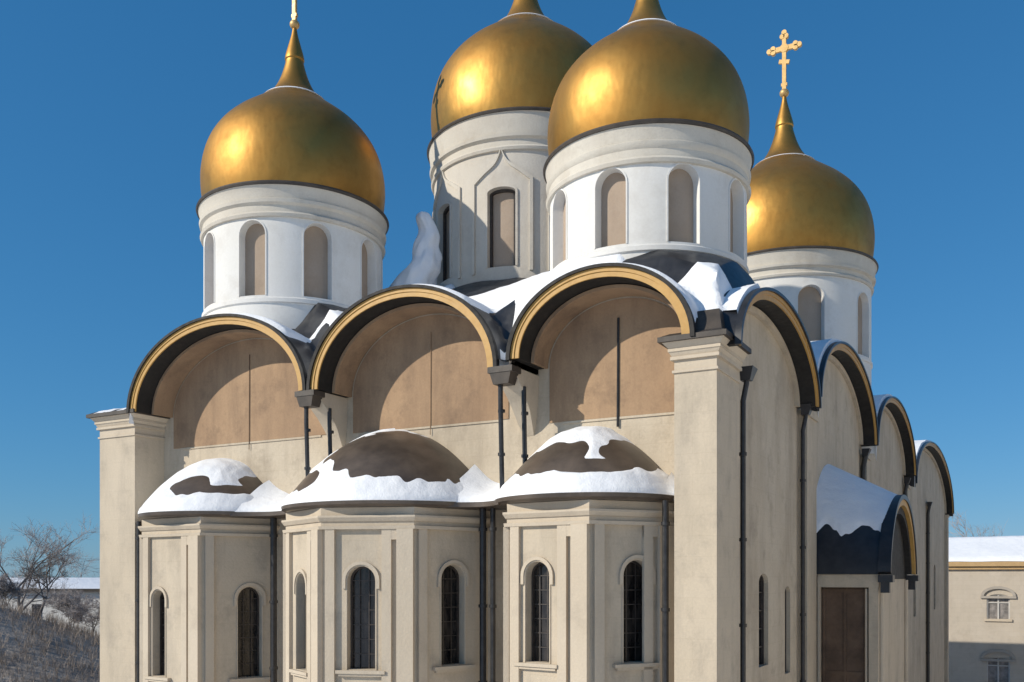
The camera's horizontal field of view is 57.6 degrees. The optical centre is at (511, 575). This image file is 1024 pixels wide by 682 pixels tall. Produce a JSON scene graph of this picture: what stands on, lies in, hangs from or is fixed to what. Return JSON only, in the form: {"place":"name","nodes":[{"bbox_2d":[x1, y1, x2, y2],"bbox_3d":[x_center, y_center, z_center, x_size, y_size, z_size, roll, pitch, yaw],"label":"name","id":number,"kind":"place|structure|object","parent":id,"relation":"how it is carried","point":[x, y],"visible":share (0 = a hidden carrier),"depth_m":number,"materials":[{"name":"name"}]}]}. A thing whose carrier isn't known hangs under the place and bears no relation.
{"place":"outdoors","nodes":[
{"label":"outdoors","id":0,"kind":"place"},
{"bbox_2d":[0,607,99,681],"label":"hill","id":1,"kind":"structure","parent":0,"point":[10,645],"depth_m":74.64,"materials":[{"name":"white snow"}]},
{"bbox_2d":[0,573,32,605],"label":"bare shrub","id":2,"kind":"object","parent":1,"relation":"on","point":[10,589],"visible":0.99,"depth_m":91.93,"materials":[{"name":"grey plant"}]},
{"bbox_2d":[17,550,71,613],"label":"bare tree","id":3,"kind":"object","parent":1,"relation":"on","point":[45,580],"visible":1,"depth_m":89.81,"materials":[{"name":"brown plant"}]},
{"bbox_2d":[0,596,99,681],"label":"undergrowth","id":4,"kind":"object","parent":1,"relation":"on","point":[51,618],"visible":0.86,"depth_m":77.44,"materials":[{"name":"plant"}]},
{"bbox_2d":[0,512,99,613],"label":"bare tree","id":5,"kind":"object","parent":1,"relation":"on","point":[48,548],"visible":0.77,"depth_m":105.66,"materials":[{"name":"brown plant"}]},
{"bbox_2d":[39,587,92,626],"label":"bare shrub","id":6,"kind":"object","parent":1,"relation":"on","point":[64,596],"visible":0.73,"depth_m":87.24,"materials":[{"name":"grey plant"}]},
{"bbox_2d":[61,593,99,637],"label":"bare shrub","id":7,"kind":"object","parent":1,"relation":"on","point":[90,617],"visible":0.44,"depth_m":85.17,"materials":[{"name":"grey plant"}]},
{"bbox_2d":[0,0,1023,577],"label":"sky","id":8,"kind":"structure","parent":0,"point":[110,109],"materials":[{"name":"blue"}]},
{"bbox_2d":[86,0,953,681],"bbox_3d":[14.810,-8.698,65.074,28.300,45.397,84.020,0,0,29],"label":"cathedral","id":9,"kind":"structure","parent":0,"point":[598,402],"depth_m":31.42,"materials":[{"name":"paint"}]},
{"bbox_2d":[389,211,441,286],"bbox_3d":[-3.985,-13.130,38.597,2.178,3.860,2.254,0,0,8],"label":"snow lump","id":10,"kind":"object","parent":9,"relation":"on","point":[423,266],"visible":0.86,"depth_m":38.14,"materials":[{"name":"white snow"}]},
{"bbox_2d":[759,575,763,664],"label":"window","id":11,"kind":"structure","parent":9,"relation":"in","point":[761,581],"depth_m":30.96,"materials":[{"name":"black glass"}]},
{"bbox_2d":[785,589,785,671],"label":"window","id":12,"kind":"structure","parent":9,"relation":"in","point":[785,589],"depth_m":33.79,"materials":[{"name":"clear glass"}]},
{"bbox_2d":[949,536,1023,681],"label":"palace","id":13,"kind":"structure","parent":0,"point":[986,609],"depth_m":113.92,"materials":[{"name":"beige paint"}]},
{"bbox_2d":[980,586,1015,621],"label":"window","id":14,"kind":"structure","parent":13,"relation":"in","point":[998,605],"depth_m":113.23,"materials":[{"name":"clear glass"}]},
{"bbox_2d":[980,649,1015,681],"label":"window","id":15,"kind":"structure","parent":13,"relation":"in","point":[998,668],"depth_m":113.23,"materials":[{"name":"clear glass"}]},
{"label":"ground","id":16,"kind":"structure","parent":0,"visible":0},
{"bbox_2d":[0,578,99,637],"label":"house","id":17,"kind":"structure","parent":16,"relation":"on","point":[91,586],"depth_m":118.00,"materials":[{"name":"white"}]},
{"bbox_2d":[32,604,40,615],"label":"window","id":18,"kind":"structure","parent":17,"relation":"in","point":[37,606],"depth_m":117.95,"materials":[{"name":"glass"}]},
{"bbox_2d":[10,558,92,577],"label":"bare tree","id":19,"kind":"object","parent":16,"relation":"on","point":[60,570],"visible":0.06,"depth_m":134.12,"materials":[{"name":"brown plant"}]},
{"bbox_2d":[48,547,99,577],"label":"bare tree","id":20,"kind":"object","parent":16,"relation":"on","point":[79,556],"visible":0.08,"depth_m":143.97,"materials":[{"name":"brown plant"}]},
{"bbox_2d":[949,509,1006,536],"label":"bare tree","id":21,"kind":"object","parent":16,"relation":"on","point":[964,527],"visible":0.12,"depth_m":148.50,"materials":[{"name":"brown plant"}]}
]}

